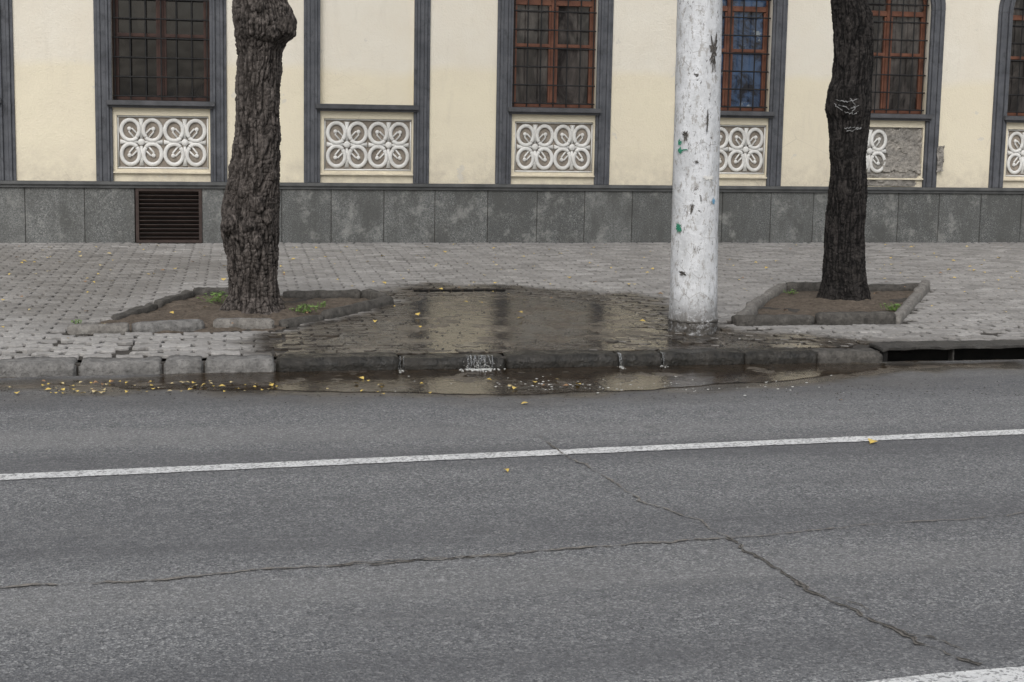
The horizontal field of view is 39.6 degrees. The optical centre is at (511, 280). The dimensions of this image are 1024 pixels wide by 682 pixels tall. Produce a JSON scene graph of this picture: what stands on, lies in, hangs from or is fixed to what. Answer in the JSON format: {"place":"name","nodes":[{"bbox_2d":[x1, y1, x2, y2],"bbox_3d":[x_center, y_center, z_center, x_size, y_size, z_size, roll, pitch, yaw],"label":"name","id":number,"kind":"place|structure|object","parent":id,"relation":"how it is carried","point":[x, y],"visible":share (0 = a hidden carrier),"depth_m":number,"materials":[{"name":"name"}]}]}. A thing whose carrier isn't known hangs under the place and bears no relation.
{"place":"outdoors","nodes":[
{"label":"outdoors","id":0,"kind":"place"},
{"bbox_2d":[0,359,1023,681],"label":"road","id":1,"kind":"structure","parent":0,"point":[702,605],"depth_m":5.70,"materials":[{"name":"grey asphalt"}]},
{"bbox_2d":[0,537,726,587],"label":"road crack","id":2,"kind":"object","parent":1,"relation":"on","point":[484,555],"visible":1,"depth_m":5.26,"materials":[{"name":"grey asphalt"}]},
{"bbox_2d":[0,347,882,376],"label":"kerb","id":3,"kind":"structure","parent":1,"relation":"on","point":[110,365],"depth_m":9.18,"materials":[{"name":"concrete"}]},
{"bbox_2d":[466,354,494,368],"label":"trickling water","id":4,"kind":"structure","parent":3,"relation":"on","point":[478,361],"depth_m":9.20,"materials":[{"name":"white liquid"}]},
{"bbox_2d":[342,549,545,564],"bbox_3d":[-0.248,1.045,5.358,0.794,0.001,0.054,-1,7,-14],"label":"road crack","id":5,"kind":"object","parent":1,"relation":"on","point":[436,557],"visible":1,"depth_m":5.35,"materials":[{"name":"black asphalt"}]},
{"bbox_2d":[0,359,1020,390],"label":"gutter water puddle","id":6,"kind":"object","parent":1,"relation":"on","point":[344,380],"visible":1,"depth_m":8.92,"materials":[{"name":"water"},{"name":"fallen leaves"}]},
{"bbox_2d":[459,358,505,371],"bbox_3d":[-0.186,0.545,9.153,0.312,0.075,0.115,0,7,-11],"label":"splash foam","id":7,"kind":"object","parent":6,"relation":"on","point":[482,369],"visible":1,"depth_m":9.17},
{"bbox_2d":[0,429,1023,479],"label":"road marking","id":8,"kind":"object","parent":1,"relation":"on","point":[447,457],"visible":1,"depth_m":6.94,"materials":[{"name":"paint"}]},
{"bbox_2d":[2,297,1022,403],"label":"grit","id":9,"kind":"object","parent":1,"relation":"on","point":[523,348],"visible":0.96,"depth_m":9.65,"materials":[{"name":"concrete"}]},
{"bbox_2d":[395,374,843,395],"bbox_3d":[0.697,0.645,8.763,2.853,0.006,0.730,0,7,-9],"label":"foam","id":10,"kind":"object","parent":1,"relation":"on","point":[609,387],"visible":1,"depth_m":8.74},
{"bbox_2d":[540,436,728,536],"bbox_3d":[0.465,0.917,6.505,0.121,0.001,1.857,-2,8,-24],"label":"road crack","id":11,"kind":"object","parent":1,"relation":"on","point":[638,499],"visible":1,"depth_m":6.25,"materials":[{"name":"black asphalt"}]},
{"bbox_2d":[726,537,981,664],"bbox_3d":[1.121,1.111,5.026,0.109,0.001,1.403,-2,8,-25],"label":"road crack","id":12,"kind":"object","parent":1,"relation":"on","point":[858,613],"visible":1,"depth_m":4.89,"materials":[{"name":"grey asphalt"}]},
{"bbox_2d":[727,512,1021,537],"bbox_3d":[1.730,1.007,5.956,1.836,0.001,0.050,-1,7,-17],"label":"road crack","id":13,"kind":"object","parent":1,"relation":"on","point":[876,523],"visible":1,"depth_m":5.90,"materials":[{"name":"black asphalt"}]},
{"bbox_2d":[906,633,965,649],"bbox_3d":[1.378,1.166,4.612,0.206,0.001,0.045,7,9,38],"label":"road crack","id":14,"kind":"object","parent":1,"relation":"on","point":[936,638],"visible":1,"depth_m":4.63,"materials":[{"name":"grey asphalt"}]},
{"bbox_2d":[868,666,1023,681],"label":"road marking","id":15,"kind":"object","parent":1,"relation":"on","point":[1011,674],"visible":1,"depth_m":4.32,"materials":[{"name":"paint"}]},
{"bbox_2d":[0,242,1023,362],"bbox_3d":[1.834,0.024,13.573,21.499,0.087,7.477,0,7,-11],"label":"sidewalk","id":16,"kind":"structure","parent":0,"point":[976,308],"depth_m":12.81,"materials":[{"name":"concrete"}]},
{"bbox_2d":[71,319,81,323],"bbox_3d":[-3.103,0.298,10.143,0.076,0.039,0.125,0,7,-11],"label":"weed","id":17,"kind":"object","parent":16,"relation":"on","point":[76,321],"visible":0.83,"depth_m":10.13,"materials":[{"name":"green plant"}]},
{"bbox_2d":[69,295,369,334],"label":"soil","id":18,"kind":"structure","parent":16,"relation":"on","point":[209,314],"depth_m":10.85,"materials":[{"name":"brown soil"}]},
{"bbox_2d":[197,290,227,302],"bbox_3d":[-2.377,0.132,11.425,0.311,0.082,0.226,0,7,-11],"label":"weed","id":19,"kind":"object","parent":18,"relation":"on","point":[219,294],"visible":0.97,"depth_m":11.42,"materials":[{"name":"green plant"}]},
{"bbox_2d":[219,0,296,314],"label":"tree","id":20,"kind":"object","parent":18,"relation":"on","point":[265,32],"visible":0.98,"depth_m":10.67,"materials":[{"name":"brown plant"}]},
{"bbox_2d":[289,303,316,312],"bbox_3d":[-1.600,0.214,10.924,0.208,0.068,0.238,3,7,15],"label":"weed","id":21,"kind":"object","parent":18,"relation":"on","point":[303,309],"visible":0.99,"depth_m":10.95,"materials":[{"name":"green plant"}]},
{"bbox_2d":[67,287,393,335],"bbox_3d":[-1.992,0.296,10.884,1.782,0.222,2.496,2,7,10],"label":"tree pit border","id":22,"kind":"object","parent":16,"relation":"on","point":[378,299],"visible":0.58,"depth_m":10.56,"materials":[{"name":"concrete"}]},
{"bbox_2d":[414,289,504,292],"bbox_3d":[-0.485,0.169,12.544,0.969,0.139,0.310,0,7,-11],"label":"sidewalk gap","id":23,"kind":"object","parent":16,"relation":"on","point":[499,290],"visible":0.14,"depth_m":12.66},
{"bbox_2d":[0,0,1023,243],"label":"building","id":24,"kind":"structure","parent":16,"relation":"on","point":[470,121],"depth_m":16.74,"materials":[{"name":"beige paint"}]},
{"bbox_2d":[111,0,209,101],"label":"window","id":25,"kind":"structure","parent":24,"relation":"in","point":[161,48],"depth_m":16.04,"materials":[{"name":"brown wood"}]},
{"bbox_2d":[512,0,596,107],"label":"window","id":26,"kind":"structure","parent":24,"relation":"in","point":[554,49],"depth_m":16.89,"materials":[{"name":"red wood"}]},
{"bbox_2d":[720,0,770,110],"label":"window","id":27,"kind":"structure","parent":24,"relation":"in","point":[745,23],"depth_m":17.32,"materials":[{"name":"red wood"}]},
{"bbox_2d":[867,0,928,113],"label":"window","id":28,"kind":"structure","parent":24,"relation":"in","point":[900,26],"depth_m":17.70,"materials":[{"name":"red wood"}]},
{"bbox_2d":[1007,0,1023,115],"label":"window","id":29,"kind":"structure","parent":24,"relation":"in","point":[1016,78],"depth_m":18.01,"materials":[{"name":"red wood"}]},
{"bbox_2d":[334,296,763,349],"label":"puddle","id":30,"kind":"object","parent":16,"relation":"on","point":[514,312],"visible":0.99,"depth_m":11.46,"materials":[{"name":"liquid"}]},
{"bbox_2d":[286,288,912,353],"bbox_3d":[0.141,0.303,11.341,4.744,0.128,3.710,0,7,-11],"label":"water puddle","id":31,"kind":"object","parent":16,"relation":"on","point":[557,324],"visible":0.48,"depth_m":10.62,"materials":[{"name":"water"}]},
{"bbox_2d":[668,0,721,335],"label":"utility pole","id":32,"kind":"object","parent":16,"relation":"on","point":[694,249],"visible":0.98,"depth_m":10.22,"materials":[{"name":"white paint"}]},
{"bbox_2d":[731,280,930,325],"bbox_3d":[2.730,0.215,12.001,1.273,0.201,2.994,4,8,21],"label":"tree pit border","id":33,"kind":"object","parent":16,"relation":"on","point":[747,315],"visible":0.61,"depth_m":11.03,"materials":[{"name":"concrete"}]},
{"bbox_2d":[757,291,913,323],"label":"soil","id":34,"kind":"structure","parent":16,"relation":"on","point":[807,302],"depth_m":11.94,"materials":[{"name":"brown soil"}]},
{"bbox_2d":[816,0,873,300],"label":"tree","id":35,"kind":"object","parent":34,"relation":"on","point":[848,106],"visible":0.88,"depth_m":11.88,"materials":[{"name":"brown plant"}]},
{"bbox_2d":[880,303,900,310],"bbox_3d":[3.105,0.215,11.630,0.243,0.063,0.180,4,8,24],"label":"weed","id":36,"kind":"object","parent":34,"relation":"on","point":[891,307],"visible":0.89,"depth_m":11.64,"materials":[{"name":"green plant"}]},
{"label":"ground","id":37,"kind":"structure","parent":0,"visible":0},
{"bbox_2d":[869,339,1023,361],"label":"storm drain","id":38,"kind":"object","parent":37,"relation":"on","point":[930,350],"visible":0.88,"depth_m":10.01,"materials":[{"name":"concrete"}]}
]}

